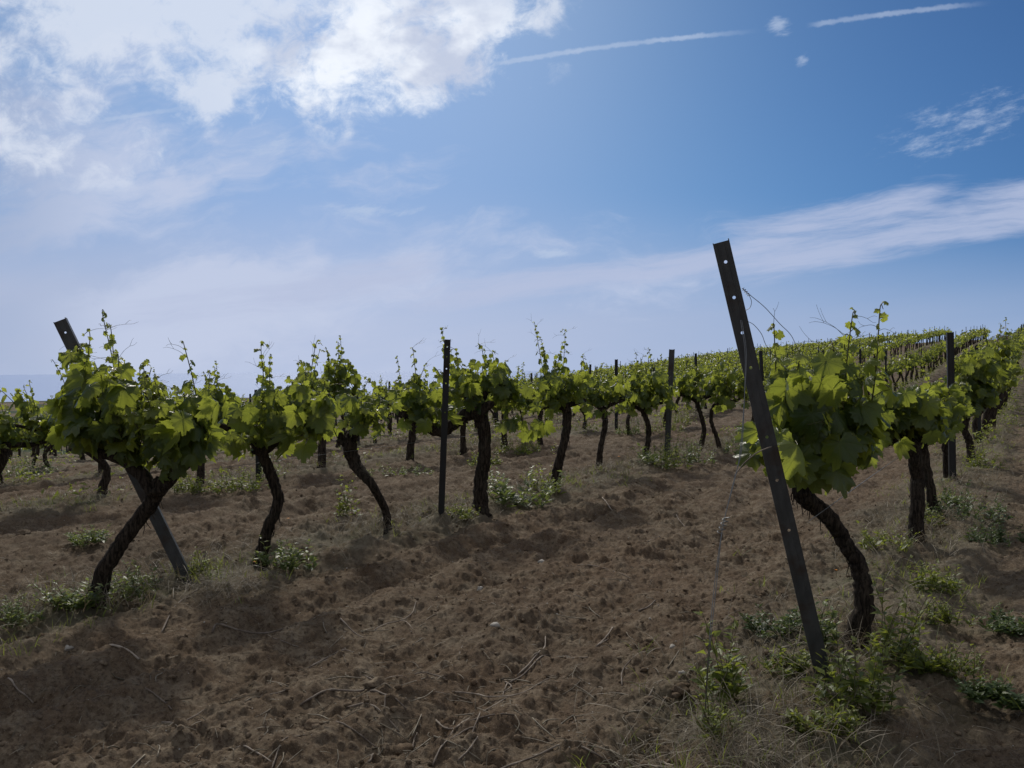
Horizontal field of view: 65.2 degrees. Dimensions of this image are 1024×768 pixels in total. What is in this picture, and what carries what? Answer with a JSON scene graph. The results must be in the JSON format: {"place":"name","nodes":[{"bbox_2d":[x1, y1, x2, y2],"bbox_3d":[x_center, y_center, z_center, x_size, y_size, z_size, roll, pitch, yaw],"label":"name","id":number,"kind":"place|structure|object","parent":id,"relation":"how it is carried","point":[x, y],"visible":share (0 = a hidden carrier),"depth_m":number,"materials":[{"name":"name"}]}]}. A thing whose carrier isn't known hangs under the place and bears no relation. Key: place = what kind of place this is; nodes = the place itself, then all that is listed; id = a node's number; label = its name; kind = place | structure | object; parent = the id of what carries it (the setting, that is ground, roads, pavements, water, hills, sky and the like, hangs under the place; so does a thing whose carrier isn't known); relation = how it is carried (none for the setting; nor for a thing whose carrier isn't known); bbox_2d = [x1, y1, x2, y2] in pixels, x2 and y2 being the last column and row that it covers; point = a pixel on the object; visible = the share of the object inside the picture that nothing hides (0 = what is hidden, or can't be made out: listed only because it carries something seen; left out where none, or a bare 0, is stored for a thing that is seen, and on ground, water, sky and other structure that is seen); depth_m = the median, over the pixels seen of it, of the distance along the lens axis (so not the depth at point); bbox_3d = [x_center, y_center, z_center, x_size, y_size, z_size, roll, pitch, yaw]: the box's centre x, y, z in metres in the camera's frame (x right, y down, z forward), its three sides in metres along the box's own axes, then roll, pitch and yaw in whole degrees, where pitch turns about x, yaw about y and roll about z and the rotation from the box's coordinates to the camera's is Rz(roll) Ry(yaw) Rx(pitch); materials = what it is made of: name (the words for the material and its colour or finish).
{"place":"outdoors","nodes":[
{"label":"outdoors","id":0,"kind":"place"},
{"bbox_2d":[0,370,657,401],"bbox_3d":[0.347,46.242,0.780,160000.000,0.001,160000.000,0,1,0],"label":"sea","id":1,"kind":"structure","parent":0,"point":[45,387],"depth_m":4634.60,"materials":[{"name":"blue liquid"}]},
{"bbox_2d":[214,401,746,468],"bbox_3d":[7.816,-0.114,20.029,0.003,0.659,35.702,0,1,33],"label":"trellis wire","id":2,"kind":"object","parent":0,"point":[414,442],"visible":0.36,"depth_m":6.51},
{"bbox_2d":[0,339,1023,767],"bbox_3d":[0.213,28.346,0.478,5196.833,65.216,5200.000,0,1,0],"label":"ground","id":3,"kind":"structure","parent":0,"point":[440,547],"depth_m":4.22,"materials":[{"name":"soil"}]},
{"bbox_2d":[0,592,45,628],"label":"weed","id":4,"kind":"object","parent":3,"relation":"on","point":[13,620],"visible":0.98,"depth_m":3.96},
{"bbox_2d":[0,398,48,484],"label":"grape vine","id":5,"kind":"object","parent":3,"relation":"on","point":[24,433],"visible":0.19,"depth_m":10.91,"materials":[{"name":"green plant"}]},
{"bbox_2d":[0,380,56,511],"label":"grape vine","id":6,"kind":"object","parent":3,"relation":"on","point":[15,441],"visible":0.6,"depth_m":7.41,"materials":[{"name":"green plant"}]},
{"bbox_2d":[15,404,47,464],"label":"grape vine","id":7,"kind":"object","parent":3,"relation":"on","point":[20,431],"visible":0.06,"depth_m":17.82,"materials":[{"name":"green plant"}]},
{"bbox_2d":[2,449,62,477],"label":"weed","id":8,"kind":"object","parent":3,"relation":"on","point":[33,466],"visible":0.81,"depth_m":13.40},
{"bbox_2d":[42,396,53,466],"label":"grape vine","id":9,"kind":"object","parent":3,"relation":"on","point":[48,448],"visible":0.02,"depth_m":14.68,"materials":[{"name":"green plant"}]},
{"bbox_2d":[26,576,112,611],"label":"weed","id":10,"kind":"object","parent":3,"relation":"on","point":[77,604],"visible":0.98,"depth_m":4.19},
{"bbox_2d":[0,361,147,494],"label":"grape vine","id":11,"kind":"object","parent":3,"relation":"on","point":[20,403],"visible":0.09,"depth_m":7.63,"materials":[{"name":"green plant"}]},
{"bbox_2d":[64,522,114,546],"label":"weed","id":12,"kind":"object","parent":3,"relation":"on","point":[93,537],"visible":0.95,"depth_m":5.91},
{"bbox_2d":[53,317,195,583],"bbox_3d":[-2.237,0.506,4.727,0.821,1.791,0.050,-1,1,-13],"label":"steel post","id":13,"kind":"object","parent":3,"relation":"on","point":[164,534],"visible":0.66,"depth_m":4.75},
{"bbox_2d":[40,309,229,608],"bbox_3d":[-2.101,0.423,4.312,1.213,1.670,0.779,0,1,26],"label":"grape vine","id":14,"kind":"object","parent":3,"relation":"on","point":[99,413],"visible":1,"depth_m":4.25,"materials":[{"name":"green plant"}]},
{"bbox_2d":[107,558,162,601],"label":"weed","id":15,"kind":"object","parent":3,"relation":"on","point":[130,584],"visible":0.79,"depth_m":4.45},
{"bbox_2d":[171,471,208,493],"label":"weed","id":16,"kind":"object","parent":3,"relation":"on","point":[194,487],"visible":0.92,"depth_m":8.32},
{"bbox_2d":[171,547,224,578],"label":"weed","id":17,"kind":"object","parent":3,"relation":"on","point":[203,566],"visible":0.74,"depth_m":4.83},
{"bbox_2d":[170,361,240,483],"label":"grape vine","id":18,"kind":"object","parent":3,"relation":"on","point":[221,398],"visible":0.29,"depth_m":8.88,"materials":[{"name":"green plant"}]},
{"bbox_2d":[122,562,290,612],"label":"dry grass tuft","id":19,"kind":"object","parent":3,"relation":"on","point":[219,587],"visible":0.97,"depth_m":4.56,"materials":[{"name":"plant"}]},
{"bbox_2d":[196,465,269,493],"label":"weed","id":20,"kind":"object","parent":3,"relation":"on","point":[239,485],"visible":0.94,"depth_m":8.52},
{"bbox_2d":[211,623,287,633],"bbox_3d":[-1.284,1.211,3.946,0.398,0.056,0.078,0,1,6],"label":"cut cane","id":21,"kind":"object","parent":3,"relation":"on","point":[222,624],"visible":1,"depth_m":3.96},
{"bbox_2d":[258,448,289,480],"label":"weed","id":22,"kind":"object","parent":3,"relation":"on","point":[261,478],"visible":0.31,"depth_m":9.24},
{"bbox_2d":[218,338,339,569],"bbox_3d":[-1.535,0.451,5.121,0.927,1.545,0.758,0,1,0],"label":"grape vine","id":23,"kind":"object","parent":3,"relation":"on","point":[271,419],"visible":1,"depth_m":5.01,"materials":[{"name":"green plant"}]},
{"bbox_2d":[254,533,318,570],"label":"weed","id":24,"kind":"object","parent":3,"relation":"on","point":[292,556],"visible":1,"depth_m":5.04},
{"bbox_2d":[304,718,324,730],"bbox_3d":[-0.704,1.217,2.847,0.076,0.045,0.069,0,1,0],"label":"soil clod","id":25,"kind":"object","parent":3,"relation":"on","point":[309,723],"visible":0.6,"depth_m":2.84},
{"bbox_2d":[286,335,375,467],"bbox_3d":[-2.487,0.287,10.625,1.040,1.855,1.355,0,1,34],"label":"grape vine","id":26,"kind":"object","parent":3,"relation":"on","point":[340,372],"visible":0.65,"depth_m":10.58,"materials":[{"name":"green plant"}]},
{"bbox_2d":[333,473,362,515],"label":"weed","id":27,"kind":"object","parent":3,"relation":"on","point":[346,508],"visible":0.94,"depth_m":6.85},
{"bbox_2d":[324,370,404,534],"bbox_3d":[-1.131,0.543,6.038,0.684,1.335,0.791,0,1,0],"label":"grape vine","id":28,"kind":"object","parent":3,"relation":"on","point":[365,415],"visible":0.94,"depth_m":6.10,"materials":[{"name":"green plant"}]},
{"bbox_2d":[299,672,444,705],"bbox_3d":[-0.560,1.210,3.209,0.580,0.043,0.104,-1,1,-21],"label":"cut cane","id":29,"kind":"object","parent":3,"relation":"on","point":[320,692],"visible":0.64,"depth_m":3.16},
{"bbox_2d":[362,676,389,689],"bbox_3d":[-0.536,1.211,3.238,0.138,0.060,0.078,-1,1,-18],"label":"soil clod","id":30,"kind":"object","parent":3,"relation":"on","point":[374,682],"visible":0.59,"depth_m":3.22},
{"bbox_2d":[372,375,391,433],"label":"grape vine","id":31,"kind":"object","parent":3,"relation":"on","point":[389,419],"visible":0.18,"depth_m":22.45,"materials":[{"name":"green plant"}]},
{"bbox_2d":[366,463,433,475],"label":"weed","id":32,"kind":"object","parent":3,"relation":"on","point":[405,471],"visible":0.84,"depth_m":9.73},
{"bbox_2d":[364,356,440,460],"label":"grape vine","id":33,"kind":"object","parent":3,"relation":"on","point":[397,386],"visible":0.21,"depth_m":11.40,"materials":[{"name":"green plant"}]},
{"bbox_2d":[393,743,413,755],"bbox_3d":[-0.372,1.261,2.759,0.067,0.040,0.069,-1,1,-33],"label":"stone","id":34,"kind":"object","parent":3,"relation":"on","point":[399,748],"visible":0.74,"depth_m":2.75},
{"bbox_2d":[438,339,450,514],"bbox_3d":[-0.563,0.499,6.601,0.133,1.739,0.045,0,1,0],"label":"steel post","id":35,"kind":"object","parent":3,"relation":"on","point":[443,445],"visible":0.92,"depth_m":6.58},
{"bbox_2d":[448,387,466,454],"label":"grape vine","id":36,"kind":"object","parent":3,"relation":"on","point":[463,448],"visible":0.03,"depth_m":12.14,"materials":[{"name":"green plant"}]},
{"bbox_2d":[445,497,479,519],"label":"weed","id":37,"kind":"object","parent":3,"relation":"on","point":[462,513],"visible":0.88,"depth_m":6.74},
{"bbox_2d":[391,327,555,516],"bbox_3d":[-0.343,0.356,6.950,1.449,1.752,0.911,0,1,0],"label":"grape vine","id":38,"kind":"object","parent":3,"relation":"on","point":[423,412],"visible":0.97,"depth_m":6.91,"materials":[{"name":"green plant"}]},
{"bbox_2d":[435,713,514,729],"bbox_3d":[-0.166,1.216,2.878,0.347,0.107,0.109,0,1,31],"label":"cut cane","id":39,"kind":"object","parent":3,"relation":"on","point":[442,726],"visible":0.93,"depth_m":2.83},
{"bbox_2d":[467,450,501,465],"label":"weed","id":40,"kind":"object","parent":3,"relation":"on","point":[496,461],"visible":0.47,"depth_m":10.62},
{"bbox_2d":[452,678,548,697],"bbox_3d":[-0.034,1.222,3.173,0.396,0.039,0.124,-1,1,-10],"label":"cut cane","id":41,"kind":"object","parent":3,"relation":"on","point":[498,696],"visible":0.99,"depth_m":3.17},
{"bbox_2d":[486,362,524,448],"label":"grape vine","id":42,"kind":"object","parent":3,"relation":"on","point":[517,376],"visible":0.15,"depth_m":13.04,"materials":[{"name":"green plant"}]},
{"bbox_2d":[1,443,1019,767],"bbox_3d":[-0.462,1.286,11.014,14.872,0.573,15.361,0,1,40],"label":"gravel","id":43,"kind":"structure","parent":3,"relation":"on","point":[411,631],"depth_m":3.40,"materials":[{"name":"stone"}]},
{"bbox_2d":[0,432,1023,767],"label":"twig litter","id":44,"kind":"object","parent":3,"relation":"on","point":[368,630],"visible":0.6,"depth_m":3.09,"materials":[{"name":"wood"}]},
{"bbox_2d":[0,410,1023,767],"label":"soil crumbs","id":45,"kind":"object","parent":3,"relation":"on","point":[474,734],"visible":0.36,"depth_m":3.51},
{"bbox_2d":[1,353,1023,499],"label":"vines","id":46,"kind":"object","parent":3,"relation":"on","point":[211,471],"visible":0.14,"depth_m":15.82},
{"bbox_2d":[493,435,557,454],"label":"weed","id":47,"kind":"object","parent":3,"relation":"on","point":[524,447],"visible":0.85,"depth_m":12.23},
{"bbox_2d":[488,464,566,507],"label":"weed","id":48,"kind":"object","parent":3,"relation":"on","point":[506,495],"visible":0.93,"depth_m":7.38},
{"bbox_2d":[520,369,549,444],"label":"grape vine","id":49,"kind":"object","parent":3,"relation":"on","point":[540,415],"visible":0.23,"depth_m":13.71,"materials":[{"name":"green plant"}]},
{"bbox_2d":[523,460,565,493],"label":"weed","id":50,"kind":"object","parent":3,"relation":"on","point":[551,482],"visible":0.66,"depth_m":8.03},
{"bbox_2d":[527,320,593,488],"bbox_3d":[0.493,0.220,8.310,0.692,1.889,0.914,0,1,0],"label":"grape vine","id":51,"kind":"object","parent":3,"relation":"on","point":[564,395],"visible":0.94,"depth_m":8.20,"materials":[{"name":"green plant"}]},
{"bbox_2d":[502,744,618,767],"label":"cut cane","id":52,"kind":"object","parent":3,"relation":"on","point":[541,753],"visible":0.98,"depth_m":2.57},
{"bbox_2d":[570,348,631,469],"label":"grape vine","id":53,"kind":"object","parent":3,"relation":"on","point":[618,391],"visible":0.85,"depth_m":9.97,"materials":[{"name":"green plant"}]},
{"bbox_2d":[615,359,617,428],"bbox_3d":[2.157,0.343,16.544,0.063,1.709,0.046,0,1,27],"label":"steel post","id":54,"kind":"object","parent":3,"relation":"on","point":[616,374],"visible":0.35,"depth_m":16.52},
{"bbox_2d":[603,367,654,435],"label":"grape vine","id":55,"kind":"object","parent":3,"relation":"on","point":[628,421],"visible":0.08,"depth_m":15.43,"materials":[{"name":"green plant"}]},
{"bbox_2d":[615,418,645,434],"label":"weed","id":56,"kind":"object","parent":3,"relation":"on","point":[626,431],"visible":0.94,"depth_m":15.44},
{"bbox_2d":[615,348,676,458],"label":"grape vine","id":57,"kind":"object","parent":3,"relation":"on","point":[645,400],"visible":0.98,"depth_m":10.61,"materials":[{"name":"green plant"}]},
{"bbox_2d":[630,443,668,464],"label":"weed","id":58,"kind":"object","parent":3,"relation":"on","point":[650,457],"visible":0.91,"depth_m":10.27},
{"bbox_2d":[640,354,685,426],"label":"grape vine","id":59,"kind":"object","parent":3,"relation":"on","point":[674,384],"visible":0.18,"depth_m":17.60,"materials":[{"name":"green plant"}]},
{"bbox_2d":[645,410,685,431],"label":"weed","id":60,"kind":"object","parent":3,"relation":"on","point":[680,428],"visible":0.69,"depth_m":16.01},
{"bbox_2d":[664,349,674,452],"bbox_3d":[2.171,0.391,11.064,0.170,1.742,0.072,0,1,0],"label":"steel post","id":61,"kind":"object","parent":3,"relation":"on","point":[670,383],"visible":0.63,"depth_m":11.04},
{"bbox_2d":[652,424,692,469],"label":"weed","id":62,"kind":"object","parent":3,"relation":"on","point":[665,459],"visible":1,"depth_m":10.06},
{"bbox_2d":[335,325,1023,425],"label":"vines","id":63,"kind":"object","parent":3,"relation":"on","point":[909,339],"visible":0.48,"depth_m":62.56,"materials":[{"name":"green plant"}]},
{"bbox_2d":[655,409,706,424],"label":"weed","id":64,"kind":"object","parent":3,"relation":"on","point":[676,421],"visible":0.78,"depth_m":18.38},
{"bbox_2d":[672,682,690,694],"bbox_3d":[0.662,1.177,3.084,0.082,0.051,0.066,-1,1,-23],"label":"soil clod","id":65,"kind":"object","parent":3,"relation":"on","point":[684,686],"visible":0.93,"depth_m":3.07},
{"bbox_2d":[668,435,716,463],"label":"weed","id":66,"kind":"object","parent":3,"relation":"on","point":[699,455],"visible":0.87,"depth_m":10.63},
{"bbox_2d":[685,356,708,411],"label":"grape vine","id":67,"kind":"object","parent":3,"relation":"on","point":[699,376],"visible":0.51,"depth_m":22.10,"materials":[{"name":"green plant"}]},
{"bbox_2d":[672,356,722,451],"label":"grape vine","id":68,"kind":"object","parent":3,"relation":"on","point":[687,391],"visible":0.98,"depth_m":12.10,"materials":[{"name":"green plant"}]},
{"bbox_2d":[690,677,745,746],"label":"weed","id":69,"kind":"object","parent":3,"relation":"on","point":[717,721],"visible":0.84,"depth_m":2.65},
{"bbox_2d":[688,604,757,704],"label":"weed","id":70,"kind":"object","parent":3,"relation":"on","point":[732,671],"visible":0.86,"depth_m":3.00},
{"bbox_2d":[703,320,746,741],"bbox_3d":[0.707,0.591,2.715,0.090,1.641,0.500,0,1,31],"label":"anchor wire","id":71,"kind":"object","parent":3,"relation":"on","point":[722,529],"visible":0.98,"depth_m":2.66,"materials":[{"name":"metal"}]},
{"bbox_2d":[709,357,749,447],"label":"grape vine","id":72,"kind":"object","parent":3,"relation":"on","point":[724,398],"visible":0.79,"depth_m":12.06,"materials":[{"name":"green plant"}]},
{"bbox_2d":[721,429,741,453],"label":"weed","id":73,"kind":"object","parent":3,"relation":"on","point":[727,445],"visible":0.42,"depth_m":11.81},
{"bbox_2d":[643,694,832,767],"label":"dry grass tuft","id":74,"kind":"object","parent":3,"relation":"on","point":[753,740],"visible":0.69,"depth_m":2.55,"materials":[{"name":"plant"}]},
{"bbox_2d":[759,351,763,385],"bbox_3d":[4.877,0.230,15.533,0.069,1.761,0.160,-2,2,-57],"label":"steel post","id":75,"kind":"object","parent":3,"relation":"on","point":[761,363],"visible":0.35,"depth_m":15.52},
{"bbox_2d":[738,603,803,638],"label":"weed","id":76,"kind":"object","parent":3,"relation":"on","point":[752,626],"visible":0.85,"depth_m":3.70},
{"bbox_2d":[713,238,831,687],"bbox_3d":[1.025,0.431,3.045,0.576,1.948,0.059,-1,1,-16],"label":"steel post","id":77,"kind":"object","parent":3,"relation":"on","point":[774,469],"visible":0.92,"depth_m":3.02,"materials":[{"name":"metal"}]},
{"bbox_2d":[758,634,830,678],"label":"weed","id":78,"kind":"object","parent":3,"relation":"on","point":[803,655],"visible":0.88,"depth_m":3.20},
{"bbox_2d":[732,301,898,649],"bbox_3d":[1.386,0.435,3.550,0.796,1.593,0.934,0,1,0],"label":"grape vine","id":79,"kind":"object","parent":3,"relation":"on","point":[831,426],"visible":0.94,"depth_m":3.46,"materials":[{"name":"green plant"}]},
{"bbox_2d":[800,599,841,648],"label":"weed","id":80,"kind":"object","parent":3,"relation":"on","point":[828,623],"visible":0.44,"depth_m":3.48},
{"bbox_2d":[782,689,866,739],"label":"weed","id":81,"kind":"object","parent":3,"relation":"on","point":[799,718],"visible":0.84,"depth_m":2.68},
{"bbox_2d":[800,616,908,718],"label":"weed","id":82,"kind":"object","parent":3,"relation":"on","point":[877,674],"visible":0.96,"depth_m":2.88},
{"bbox_2d":[853,362,869,385],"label":"grape vine","id":83,"kind":"object","parent":3,"relation":"on","point":[862,379],"visible":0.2,"depth_m":22.69,"materials":[{"name":"green plant"}]},
{"bbox_2d":[856,520,922,552],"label":"weed","id":84,"kind":"object","parent":3,"relation":"on","point":[899,549],"visible":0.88,"depth_m":5.34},
{"bbox_2d":[880,359,899,387],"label":"grape vine","id":85,"kind":"object","parent":3,"relation":"on","point":[890,371],"visible":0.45,"depth_m":29.05,"materials":[{"name":"green plant"}]},
{"bbox_2d":[884,352,904,391],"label":"grape vine","id":86,"kind":"object","parent":3,"relation":"on","point":[893,362],"visible":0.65,"depth_m":30.08,"materials":[{"name":"green plant"}]},
{"bbox_2d":[862,569,938,674],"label":"weed","id":87,"kind":"object","parent":3,"relation":"on","point":[885,632],"visible":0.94,"depth_m":3.32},
{"bbox_2d":[890,348,910,386],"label":"grape vine","id":88,"kind":"object","parent":3,"relation":"on","point":[904,365],"visible":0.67,"depth_m":32.29,"materials":[{"name":"green plant"}]},
{"bbox_2d":[868,374,952,542],"bbox_3d":[2.734,0.531,5.606,0.574,1.327,1.106,0,1,36],"label":"grape vine","id":89,"kind":"object","parent":3,"relation":"on","point":[914,419],"visible":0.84,"depth_m":5.49,"materials":[{"name":"green plant"}]},
{"bbox_2d":[907,350,927,381],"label":"grape vine","id":90,"kind":"object","parent":3,"relation":"on","point":[910,356],"visible":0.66,"depth_m":34.29,"materials":[{"name":"green plant"}]},
{"bbox_2d":[889,635,955,676],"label":"weed","id":91,"kind":"object","parent":3,"relation":"on","point":[934,659],"visible":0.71,"depth_m":3.26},
{"bbox_2d":[904,503,950,525],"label":"weed","id":92,"kind":"object","parent":3,"relation":"on","point":[934,519],"visible":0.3,"depth_m":6.21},
{"bbox_2d":[904,555,965,595],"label":"weed","id":93,"kind":"object","parent":3,"relation":"on","point":[934,583],"visible":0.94,"depth_m":4.34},
{"bbox_2d":[911,369,968,517],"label":"grape vine","id":94,"kind":"object","parent":3,"relation":"on","point":[956,409],"visible":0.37,"depth_m":6.60,"materials":[{"name":"green plant"}]},
{"bbox_2d":[920,595,977,626],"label":"weed","id":95,"kind":"object","parent":3,"relation":"on","point":[946,616],"visible":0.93,"depth_m":3.87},
{"bbox_2d":[946,332,955,479],"bbox_3d":[4.759,0.361,8.665,0.099,1.849,0.062,0,1,17],"label":"steel post","id":96,"kind":"object","parent":3,"relation":"on","point":[950,381],"visible":0.43,"depth_m":8.64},
{"bbox_2d":[940,484,966,504],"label":"weed","id":97,"kind":"object","parent":3,"relation":"on","point":[954,497],"visible":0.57,"depth_m":7.24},
{"bbox_2d":[941,374,975,477],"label":"grape vine","id":98,"kind":"object","parent":3,"relation":"on","point":[964,400],"visible":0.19,"depth_m":8.77,"materials":[{"name":"green plant"}]},
{"bbox_2d":[930,638,989,681],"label":"weed","id":99,"kind":"object","parent":3,"relation":"on","point":[953,672],"visible":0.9,"depth_m":3.25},
{"bbox_2d":[926,478,1013,523],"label":"weed","id":100,"kind":"object","parent":3,"relation":"on","point":[965,509],"visible":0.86,"depth_m":6.55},
{"bbox_2d":[945,341,1008,462],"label":"grape vine","id":101,"kind":"object","parent":3,"relation":"on","point":[984,379],"visible":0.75,"depth_m":10.20,"materials":[{"name":"green plant"}]},
{"bbox_2d":[938,317,1023,442],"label":"grape vine","id":102,"kind":"object","parent":3,"relation":"on","point":[1002,353],"visible":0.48,"depth_m":13.29,"materials":[{"name":"green plant"}]},
{"bbox_2d":[962,441,1006,468],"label":"weed","id":103,"kind":"object","parent":3,"relation":"on","point":[993,461],"visible":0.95,"depth_m":9.75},
{"bbox_2d":[955,336,1017,431],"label":"grape vine","id":104,"kind":"object","parent":3,"relation":"on","point":[993,414],"visible":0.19,"depth_m":15.32,"materials":[{"name":"green plant"}]},
{"bbox_2d":[953,675,1023,709],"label":"weed","id":105,"kind":"object","parent":3,"relation":"on","point":[994,690],"visible":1,"depth_m":2.99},
{"bbox_2d":[962,516,1023,546],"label":"weed","id":106,"kind":"object","parent":3,"relation":"on","point":[994,539],"visible":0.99,"depth_m":5.68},
{"bbox_2d":[981,366,1012,437],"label":"grape vine","id":107,"kind":"object","parent":3,"relation":"on","point":[1002,388],"visible":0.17,"depth_m":14.43,"materials":[{"name":"green plant"}]},
{"bbox_2d":[971,603,1023,637],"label":"weed","id":108,"kind":"object","parent":3,"relation":"on","point":[1001,626],"visible":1,"depth_m":3.78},
{"bbox_2d":[0,401,1023,767],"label":"dry grass","id":109,"kind":"structure","parent":0,"point":[572,471],"depth_m":4.25,"materials":[{"name":"plant"}]},
{"bbox_2d":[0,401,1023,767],"bbox_3d":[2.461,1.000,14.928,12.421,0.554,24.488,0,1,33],"label":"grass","id":110,"kind":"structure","parent":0,"point":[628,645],"depth_m":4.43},
{"bbox_2d":[0,0,1023,374],"label":"sky","id":111,"kind":"structure","parent":0,"point":[220,178],"materials":[{"name":"blue"}]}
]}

